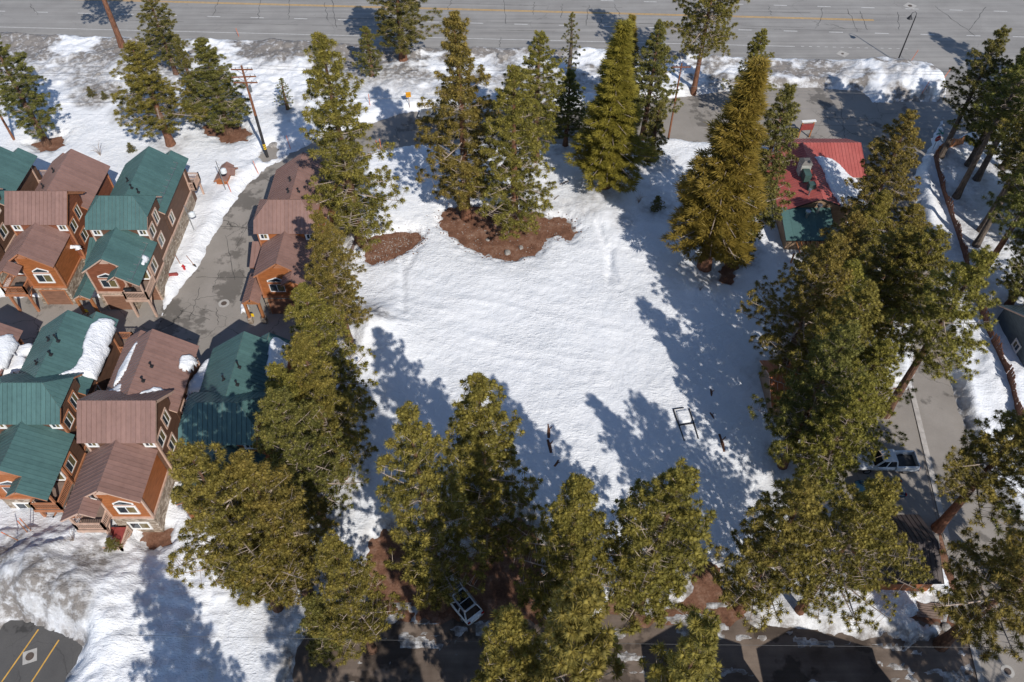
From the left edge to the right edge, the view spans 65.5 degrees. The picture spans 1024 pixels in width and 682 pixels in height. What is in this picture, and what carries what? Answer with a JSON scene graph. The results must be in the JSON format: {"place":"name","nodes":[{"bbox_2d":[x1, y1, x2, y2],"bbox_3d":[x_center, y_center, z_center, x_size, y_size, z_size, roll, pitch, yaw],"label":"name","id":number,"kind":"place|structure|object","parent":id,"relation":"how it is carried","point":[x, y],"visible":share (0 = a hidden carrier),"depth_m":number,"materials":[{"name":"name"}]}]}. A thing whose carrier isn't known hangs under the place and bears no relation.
{"place":"outdoors","nodes":[
{"label":"outdoors","id":0,"kind":"place"},
{"bbox_2d":[0,620,82,681],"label":"parking lot","id":1,"kind":"structure","parent":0,"point":[58,654],"depth_m":65.78,"materials":[{"name":"grey asphalt"}]},
{"bbox_2d":[0,87,925,380],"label":"frontage road","id":2,"kind":"structure","parent":0,"point":[200,317],"depth_m":98.50,"materials":[{"name":"grey asphalt"}]},
{"bbox_2d":[214,162,237,183],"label":"kiosk","id":3,"kind":"object","parent":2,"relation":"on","point":[230,167],"visible":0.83,"depth_m":103.68,"materials":[{"name":"brown wood"}]},
{"bbox_2d":[231,65,268,157],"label":"utility pole","id":4,"kind":"object","parent":2,"relation":"on","point":[249,89],"visible":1,"depth_m":100.71,"materials":[{"name":"brown wood"}]},
{"bbox_2d":[241,152,345,323],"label":"townhouse","id":5,"kind":"structure","parent":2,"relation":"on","point":[283,231],"depth_m":86.77,"materials":[{"name":"brown wood"}]},
{"bbox_2d":[267,299,293,313],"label":"garage door","id":6,"kind":"structure","parent":5,"relation":"in","point":[278,306],"depth_m":88.83,"materials":[{"name":"brown wood"}]},
{"bbox_2d":[627,18,683,140],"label":"pine tree","id":7,"kind":"object","parent":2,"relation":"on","point":[654,66],"visible":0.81,"depth_m":101.89,"materials":[{"name":"green plant"}]},
{"bbox_2d":[31,124,962,630],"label":"ground","id":8,"kind":"structure","parent":0,"point":[499,580],"depth_m":71.53,"materials":[{"name":"brown soil"}]},
{"bbox_2d":[0,323,23,375],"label":"townhouse","id":9,"kind":"structure","parent":8,"relation":"on","point":[8,329],"depth_m":78.92,"materials":[{"name":"brown wood"}]},
{"bbox_2d":[0,334,19,369],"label":"roof snow","id":10,"kind":"structure","parent":9,"relation":"on","point":[9,343],"depth_m":77.43,"materials":[{"name":"white snow"}]},
{"bbox_2d":[2,343,32,375],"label":"roof snow","id":11,"kind":"structure","parent":9,"relation":"on","point":[21,352],"depth_m":77.98,"materials":[{"name":"white snow"}]},
{"bbox_2d":[0,146,45,285],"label":"townhouse","id":12,"kind":"structure","parent":8,"relation":"on","point":[19,171],"depth_m":94.92,"materials":[{"name":"green metal"}]},
{"bbox_2d":[0,36,61,147],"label":"pine tree","id":13,"kind":"object","parent":8,"relation":"on","point":[35,100],"visible":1,"depth_m":103.81,"materials":[{"name":"green plant"}]},
{"bbox_2d":[0,149,113,311],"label":"townhouse","id":14,"kind":"structure","parent":8,"relation":"on","point":[45,220],"depth_m":88.50,"materials":[{"name":"brown wood"}]},
{"bbox_2d":[39,290,72,304],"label":"garage door","id":15,"kind":"structure","parent":14,"relation":"in","point":[50,296],"depth_m":90.01,"materials":[{"name":"brown wood"}]},
{"bbox_2d":[0,310,132,517],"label":"townhouse","id":16,"kind":"structure","parent":8,"relation":"on","point":[43,453],"depth_m":71.52,"materials":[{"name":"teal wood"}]},
{"bbox_2d":[63,451,77,475],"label":"window","id":17,"kind":"structure","parent":16,"relation":"in","point":[70,463],"depth_m":72.45,"materials":[{"name":"white glass"}]},
{"bbox_2d":[59,318,116,379],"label":"roof snow","id":18,"kind":"structure","parent":16,"relation":"on","point":[100,332],"depth_m":77.10,"materials":[{"name":"white snow"}]},
{"bbox_2d":[60,329,200,551],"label":"townhouse","id":19,"kind":"structure","parent":8,"relation":"on","point":[127,434],"depth_m":70.08,"materials":[{"name":"brown metal"}]},
{"bbox_2d":[113,342,136,386],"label":"roof snow","id":20,"kind":"structure","parent":19,"relation":"on","point":[122,369],"depth_m":74.97,"materials":[{"name":"white snow"}]},
{"bbox_2d":[179,355,197,371],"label":"roof snow","id":21,"kind":"structure","parent":19,"relation":"on","point":[187,362],"depth_m":76.20,"materials":[{"name":"white snow"}]},
{"bbox_2d":[73,146,204,316],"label":"townhouse","id":22,"kind":"structure","parent":8,"relation":"on","point":[135,215],"depth_m":88.61,"materials":[{"name":"green metal"}]},
{"bbox_2d":[102,295,132,309],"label":"garage door","id":23,"kind":"structure","parent":22,"relation":"in","point":[114,302],"depth_m":89.53,"materials":[{"name":"brown wood"}]},
{"bbox_2d":[180,37,252,135],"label":"pine tree","id":24,"kind":"object","parent":8,"relation":"on","point":[212,80],"visible":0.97,"depth_m":105.80,"materials":[{"name":"green plant"}]},
{"bbox_2d":[175,331,299,529],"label":"townhouse","id":25,"kind":"structure","parent":8,"relation":"on","point":[221,406],"depth_m":70.93,"materials":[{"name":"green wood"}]},
{"bbox_2d":[186,359,208,401],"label":"roof snow","id":26,"kind":"structure","parent":25,"relation":"on","point":[195,382],"depth_m":76.79,"materials":[{"name":"white snow"}]},
{"bbox_2d":[265,337,289,379],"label":"roof snow","id":27,"kind":"structure","parent":25,"relation":"on","point":[274,348],"depth_m":76.66,"materials":[{"name":"white snow"}]},
{"bbox_2d":[299,31,409,253],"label":"pine tree","id":28,"kind":"object","parent":8,"relation":"on","point":[346,169],"visible":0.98,"depth_m":85.26,"materials":[{"name":"green plant"}]},
{"bbox_2d":[374,400,491,612],"bbox_3d":[-5.526,13.551,56.864,7.970,30.653,8.027,-23,54,-18],"label":"pine tree","id":29,"kind":"object","parent":8,"relation":"on","point":[422,549],"visible":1,"depth_m":54.12,"materials":[{"name":"green plant"}]},
{"bbox_2d":[414,10,504,221],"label":"pine tree","id":30,"kind":"object","parent":8,"relation":"on","point":[458,87],"visible":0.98,"depth_m":88.69,"materials":[{"name":"green plant"}]},
{"bbox_2d":[448,575,483,624],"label":"parked car","id":31,"kind":"object","parent":8,"relation":"on","point":[468,610],"visible":0.64,"depth_m":66.91,"materials":[{"name":"white paint"}]},
{"bbox_2d":[359,204,581,265],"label":"forest litter","id":32,"kind":"object","parent":8,"relation":"on","point":[400,236],"visible":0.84,"depth_m":97.68,"materials":[{"name":"brown soil"}]},
{"bbox_2d":[422,372,543,570],"bbox_3d":[-2.412,11.185,62.334,10.428,25.133,9.270,-10,51,-8],"label":"pine tree","id":33,"kind":"object","parent":8,"relation":"on","point":[479,462],"visible":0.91,"depth_m":60.46,"materials":[{"name":"green plant"}]},
{"bbox_2d":[463,64,556,240],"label":"pine tree","id":34,"kind":"object","parent":8,"relation":"on","point":[513,164],"visible":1,"depth_m":88.95,"materials":[{"name":"green plant"}]},
{"bbox_2d":[508,472,635,629],"bbox_3d":[4.197,16.070,58.757,9.120,24.222,8.273,-17,52,-14],"label":"pine tree","id":35,"kind":"object","parent":8,"relation":"on","point":[570,531],"visible":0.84,"depth_m":55.53,"materials":[{"name":"green plant"}]},
{"bbox_2d":[619,13,639,103],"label":"fir tree","id":36,"kind":"object","parent":8,"relation":"on","point":[632,17],"visible":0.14,"depth_m":103.05,"materials":[{"name":"green plant"}]},
{"bbox_2d":[584,455,717,635],"bbox_3d":[10.345,15.373,59.008,9.908,24.838,9.980,18,52,14],"label":"pine tree","id":37,"kind":"object","parent":8,"relation":"on","point":[663,559],"visible":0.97,"depth_m":54.66,"materials":[{"name":"green plant"}]},
{"bbox_2d":[665,0,750,95],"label":"pine tree","id":38,"kind":"object","parent":8,"relation":"on","point":[721,11],"visible":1,"depth_m":108.72,"materials":[{"name":"green plant"}]},
{"bbox_2d":[720,28,777,92],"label":"pine tree","id":39,"kind":"object","parent":8,"relation":"on","point":[756,46],"visible":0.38,"depth_m":106.29,"materials":[{"name":"green plant"}]},
{"bbox_2d":[734,82,801,243],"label":"pine tree","id":40,"kind":"object","parent":8,"relation":"on","point":[776,125],"visible":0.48,"depth_m":84.23,"materials":[{"name":"green plant"}]},
{"bbox_2d":[710,474,834,634],"bbox_3d":[19.420,16.448,59.662,8.461,21.978,8.401,-35,58,-26],"label":"pine tree","id":41,"kind":"object","parent":8,"relation":"on","point":[763,560],"visible":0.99,"depth_m":57.81,"materials":[{"name":"green plant"}]},
{"bbox_2d":[766,138,866,262],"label":"red roofed lodge","id":42,"kind":"structure","parent":8,"relation":"on","point":[813,208],"depth_m":96.71,"materials":[{"name":"metal"}]},
{"bbox_2d":[815,156,865,208],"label":"roof snow","id":43,"kind":"structure","parent":42,"relation":"on","point":[836,173],"depth_m":98.51,"materials":[{"name":"white snow"}]},
{"bbox_2d":[848,514,944,591],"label":"cabin","id":44,"kind":"object","parent":8,"relation":"on","point":[916,529],"visible":0.45,"depth_m":67.42,"materials":[{"name":"metal"}]},
{"bbox_2d":[880,244,1002,418],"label":"pine tree","id":45,"kind":"object","parent":8,"relation":"on","point":[944,310],"visible":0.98,"depth_m":68.64,"materials":[{"name":"green plant"}]},
{"bbox_2d":[931,408,1023,533],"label":"pine tree","id":46,"kind":"object","parent":8,"relation":"on","point":[1012,449],"visible":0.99,"depth_m":63.69,"materials":[{"name":"green plant"}]},
{"bbox_2d":[990,501,1023,600],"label":"pine tree","id":47,"kind":"object","parent":8,"relation":"on","point":[1010,512],"visible":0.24,"depth_m":63.49,"materials":[{"name":"green plant"}]},
{"bbox_2d":[997,305,1023,365],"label":"blue grey house","id":48,"kind":"structure","parent":8,"relation":"on","point":[1010,318],"depth_m":85.49,"materials":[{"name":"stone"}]},
{"bbox_2d":[0,32,1023,681],"bbox_3d":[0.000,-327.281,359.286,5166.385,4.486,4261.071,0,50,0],"label":"snow ground","id":49,"kind":"structure","parent":0,"point":[608,338],"depth_m":86.26,"materials":[{"name":"white snow"}]},
{"bbox_2d":[102,0,124,47],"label":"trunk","id":50,"kind":"object","parent":49,"relation":"on","point":[119,39],"visible":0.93,"depth_m":121.46,"materials":[{"name":"brown plant"}]},
{"bbox_2d":[109,40,208,147],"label":"pine tree","id":51,"kind":"object","parent":49,"relation":"on","point":[145,84],"visible":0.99,"depth_m":102.26,"materials":[{"name":"green plant"}]},
{"bbox_2d":[135,0,189,74],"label":"pine tree","id":52,"kind":"object","parent":49,"relation":"on","point":[161,25],"visible":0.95,"depth_m":114.19,"materials":[{"name":"green plant"}]},
{"bbox_2d":[171,36,214,115],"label":"pine tree","id":53,"kind":"object","parent":49,"relation":"on","point":[185,62],"visible":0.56,"depth_m":107.29,"materials":[{"name":"green plant"}]},
{"bbox_2d":[164,437,314,612],"bbox_3d":[-20.018,14.201,58.199,11.251,26.131,10.354,-26,55,-20],"label":"pine tree","id":54,"kind":"object","parent":49,"relation":"on","point":[206,489],"visible":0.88,"depth_m":54.05,"materials":[{"name":"green plant"}]},
{"bbox_2d":[218,448,339,608],"bbox_3d":[-17.118,14.736,59.774,8.616,22.964,8.678,-16,52,-13],"label":"pine tree","id":55,"kind":"object","parent":49,"relation":"on","point":[304,533],"visible":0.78,"depth_m":57.35,"materials":[{"name":"green plant"}]},
{"bbox_2d":[274,78,293,109],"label":"pine tree","id":56,"kind":"object","parent":49,"relation":"on","point":[286,102],"visible":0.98,"depth_m":112.60,"materials":[{"name":"green plant"}]},
{"bbox_2d":[256,361,357,493],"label":"pine tree","id":57,"kind":"object","parent":49,"relation":"on","point":[281,377],"visible":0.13,"depth_m":62.02,"materials":[{"name":"green plant"}]},
{"bbox_2d":[251,386,370,530],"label":"pine tree","id":58,"kind":"object","parent":49,"relation":"on","point":[292,452],"visible":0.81,"depth_m":61.29,"materials":[{"name":"green plant"}]},
{"bbox_2d":[280,281,378,415],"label":"pine tree","id":59,"kind":"object","parent":49,"relation":"on","point":[326,344],"visible":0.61,"depth_m":69.52,"materials":[{"name":"green plant"}]},
{"bbox_2d":[283,330,379,479],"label":"pine tree","id":60,"kind":"object","parent":49,"relation":"on","point":[303,354],"visible":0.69,"depth_m":65.77,"materials":[{"name":"green plant"}]},
{"bbox_2d":[299,210,372,345],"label":"pine tree","id":61,"kind":"object","parent":49,"relation":"on","point":[322,270],"visible":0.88,"depth_m":76.68,"materials":[{"name":"green plant"}]},
{"bbox_2d":[351,25,383,76],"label":"pine tree","id":62,"kind":"object","parent":49,"relation":"on","point":[369,51],"visible":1,"depth_m":116.26,"materials":[{"name":"green plant"}]},
{"bbox_2d":[367,0,442,61],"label":"pine tree","id":63,"kind":"object","parent":49,"relation":"on","point":[398,25],"visible":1,"depth_m":116.19,"materials":[{"name":"green plant"}]},
{"bbox_2d":[504,29,570,162],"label":"pine tree","id":64,"kind":"object","parent":49,"relation":"on","point":[537,97],"visible":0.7,"depth_m":97.13,"materials":[{"name":"green plant"}]},
{"bbox_2d":[546,68,591,146],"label":"pine tree","id":65,"kind":"object","parent":49,"relation":"on","point":[570,108],"visible":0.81,"depth_m":103.65,"materials":[{"name":"green plant"}]},
{"bbox_2d":[560,12,585,75],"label":"pine tree","id":66,"kind":"object","parent":49,"relation":"on","point":[569,62],"visible":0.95,"depth_m":115.91,"materials":[{"name":"green plant"}]},
{"bbox_2d":[563,18,661,192],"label":"fir tree","id":67,"kind":"object","parent":49,"relation":"on","point":[611,140],"visible":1,"depth_m":93.99,"materials":[{"name":"green plant"}]},
{"bbox_2d":[641,101,668,163],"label":"pine tree","id":68,"kind":"object","parent":49,"relation":"on","point":[657,111],"visible":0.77,"depth_m":102.67,"materials":[{"name":"green plant"}]},
{"bbox_2d":[673,407,698,440],"bbox_3d":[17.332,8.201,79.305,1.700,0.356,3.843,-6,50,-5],"label":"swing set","id":69,"kind":"object","parent":49,"relation":"on","point":[683,416],"visible":1,"depth_m":79.58,"materials":[{"name":"metal"}]},
{"bbox_2d":[659,55,772,272],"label":"fir tree","id":70,"kind":"object","parent":49,"relation":"on","point":[720,189],"visible":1,"depth_m":82.87,"materials":[{"name":"green plant"}]},
{"bbox_2d":[759,360,805,415],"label":"cabin","id":71,"kind":"object","parent":49,"relation":"on","point":[764,380],"visible":0.1,"depth_m":79.49,"materials":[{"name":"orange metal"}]},
{"bbox_2d":[735,229,855,371],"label":"pine tree","id":72,"kind":"object","parent":49,"relation":"on","point":[830,258],"visible":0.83,"depth_m":73.09,"materials":[{"name":"green plant"}]},
{"bbox_2d":[747,319,868,469],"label":"pine tree","id":73,"kind":"object","parent":49,"relation":"on","point":[830,352],"visible":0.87,"depth_m":66.36,"materials":[{"name":"green plant"}]},
{"bbox_2d":[758,279,885,438],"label":"pine tree","id":74,"kind":"object","parent":49,"relation":"on","point":[862,293],"visible":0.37,"depth_m":67.87,"materials":[{"name":"green plant"}]},
{"bbox_2d":[766,373,885,501],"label":"pine tree","id":75,"kind":"object","parent":49,"relation":"on","point":[814,466],"visible":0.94,"depth_m":64.74,"materials":[{"name":"green plant"}]},
{"bbox_2d":[783,258,876,347],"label":"pine tree","id":76,"kind":"object","parent":49,"relation":"on","point":[856,265],"visible":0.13,"depth_m":74.15,"materials":[{"name":"green plant"}]},
{"bbox_2d":[792,210,872,291],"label":"pine tree","id":77,"kind":"object","parent":49,"relation":"on","point":[856,224],"visible":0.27,"depth_m":78.88,"materials":[{"name":"green plant"}]},
{"bbox_2d":[774,471,932,634],"bbox_3d":[24.653,15.942,59.210,10.349,21.842,11.863,-7,50,-6],"label":"pine tree","id":78,"kind":"object","parent":49,"relation":"on","point":[860,532],"visible":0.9,"depth_m":55.66,"materials":[{"name":"green plant"}]},
{"bbox_2d":[835,189,898,270],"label":"pine tree","id":79,"kind":"object","parent":49,"relation":"on","point":[878,212],"visible":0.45,"depth_m":85.76,"materials":[{"name":"green plant"}]},
{"bbox_2d":[840,109,926,222],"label":"pine tree","id":80,"kind":"object","parent":49,"relation":"on","point":[901,166],"visible":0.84,"depth_m":88.46,"materials":[{"name":"green plant"}]},
{"bbox_2d":[844,224,923,343],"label":"pine tree","id":81,"kind":"object","parent":49,"relation":"on","point":[907,235],"visible":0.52,"depth_m":76.39,"materials":[{"name":"green plant"}]},
{"bbox_2d":[860,203,932,276],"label":"pine tree","id":82,"kind":"object","parent":49,"relation":"on","point":[906,215],"visible":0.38,"depth_m":86.03,"materials":[{"name":"green plant"}]},
{"bbox_2d":[863,223,959,355],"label":"pine tree","id":83,"kind":"object","parent":49,"relation":"on","point":[930,239],"visible":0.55,"depth_m":74.11,"materials":[{"name":"green plant"}]},
{"bbox_2d":[916,601,943,619],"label":"plank pile","id":84,"kind":"object","parent":49,"relation":"on","point":[928,610],"visible":0.71,"depth_m":67.66,"materials":[{"name":"brown wood"}]},
{"bbox_2d":[938,25,1012,158],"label":"pine tree","id":85,"kind":"object","parent":49,"relation":"on","point":[993,46],"visible":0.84,"depth_m":97.59,"materials":[{"name":"green plant"}]},
{"bbox_2d":[933,150,1023,415],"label":"plank fence","id":86,"kind":"object","parent":49,"relation":"on","point":[1007,366],"visible":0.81,"depth_m":88.26,"materials":[{"name":"brown wood"}]},
{"bbox_2d":[946,47,1023,166],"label":"pine tree","id":87,"kind":"object","parent":49,"relation":"on","point":[976,144],"visible":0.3,"depth_m":101.93,"materials":[{"name":"green plant"}]},
{"bbox_2d":[952,51,1023,199],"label":"pine tree","id":88,"kind":"object","parent":49,"relation":"on","point":[1010,89],"visible":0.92,"depth_m":91.44,"materials":[{"name":"green plant"}]},
{"bbox_2d":[972,128,1023,247],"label":"pine tree","id":89,"kind":"object","parent":49,"relation":"on","point":[979,238],"visible":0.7,"depth_m":87.39,"materials":[{"name":"green plant"}]},
{"bbox_2d":[972,50,1023,181],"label":"pine tree","id":90,"kind":"object","parent":49,"relation":"on","point":[978,176],"visible":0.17,"depth_m":101.26,"materials":[{"name":"green plant"}]},
{"bbox_2d":[976,113,1023,232],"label":"pine tree","id":91,"kind":"object","parent":49,"relation":"on","point":[1019,123],"visible":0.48,"depth_m":88.20,"materials":[{"name":"green plant"}]},
{"bbox_2d":[978,163,1023,278],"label":"pine tree","id":92,"kind":"object","parent":49,"relation":"on","point":[1017,203],"visible":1,"depth_m":84.15,"materials":[{"name":"green plant"}]},
{"bbox_2d":[992,234,1023,304],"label":"pine tree","id":93,"kind":"object","parent":49,"relation":"on","point":[1017,269],"visible":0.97,"depth_m":86.16,"materials":[{"name":"green plant"}]},
{"bbox_2d":[0,0,1023,147],"bbox_3d":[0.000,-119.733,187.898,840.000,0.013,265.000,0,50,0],"label":"highway","id":94,"kind":"structure","parent":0,"point":[944,36],"depth_m":131.38,"materials":[{"name":"grey asphalt"}]},
{"bbox_2d":[292,613,984,681],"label":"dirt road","id":95,"kind":"structure","parent":0,"point":[855,660],"depth_m":65.59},
{"bbox_2d":[296,591,357,667],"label":"pine tree","id":96,"kind":"object","parent":95,"relation":"on","point":[308,602],"visible":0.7,"depth_m":61.98,"materials":[{"name":"green plant"}]},
{"bbox_2d":[305,529,408,667],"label":"pine tree","id":97,"kind":"object","parent":95,"relation":"on","point":[352,580],"visible":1,"depth_m":56.96,"materials":[{"name":"green plant"}]},
{"bbox_2d":[471,601,542,681],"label":"pine tree","id":98,"kind":"object","parent":95,"relation":"on","point":[510,628],"visible":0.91,"depth_m":42.41,"materials":[{"name":"green plant"}]},
{"bbox_2d":[507,573,627,681],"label":"pine tree","id":99,"kind":"object","parent":95,"relation":"on","point":[576,647],"visible":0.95,"depth_m":35.39,"materials":[{"name":"green plant"}]},
{"bbox_2d":[635,606,723,681],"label":"pine tree","id":100,"kind":"object","parent":95,"relation":"on","point":[691,662],"visible":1,"depth_m":32.68,"materials":[{"name":"green plant"}]},
{"bbox_2d":[927,510,1023,662],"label":"pine tree","id":101,"kind":"object","parent":95,"relation":"on","point":[1007,564],"visible":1,"depth_m":57.75,"materials":[{"name":"green plant"}]},
{"bbox_2d":[106,634,1015,647],"bbox_3d":[15.000,22.149,58.444,90.009,0.840,0.024,1,50,0],"label":"overhead cable","id":102,"kind":"object","parent":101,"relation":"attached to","point":[541,642],"visible":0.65,"depth_m":58.84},
{"bbox_2d":[831,389,939,547],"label":"parking bay","id":103,"kind":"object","parent":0,"point":[917,499],"visible":0.38,"depth_m":76.74,"materials":[{"name":"grey asphalt"}]},
{"bbox_2d":[790,338,916,460],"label":"pine tree","id":104,"kind":"object","parent":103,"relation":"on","point":[884,354],"visible":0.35,"depth_m":67.38,"materials":[{"name":"green plant"}]},
{"bbox_2d":[852,476,906,500],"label":"parked car","id":105,"kind":"object","parent":103,"relation":"on","point":[859,486],"visible":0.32,"depth_m":74.64,"materials":[{"name":"blue paint"}]},
{"bbox_2d":[853,448,920,473],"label":"pickup truck","id":106,"kind":"object","parent":103,"relation":"on","point":[904,461],"visible":0.78,"depth_m":76.16,"materials":[{"name":"white paint"}]},
{"bbox_2d":[866,148,1023,681],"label":"side street","id":107,"kind":"structure","parent":0,"point":[939,421],"depth_m":77.33,"materials":[{"name":"grey asphalt"}]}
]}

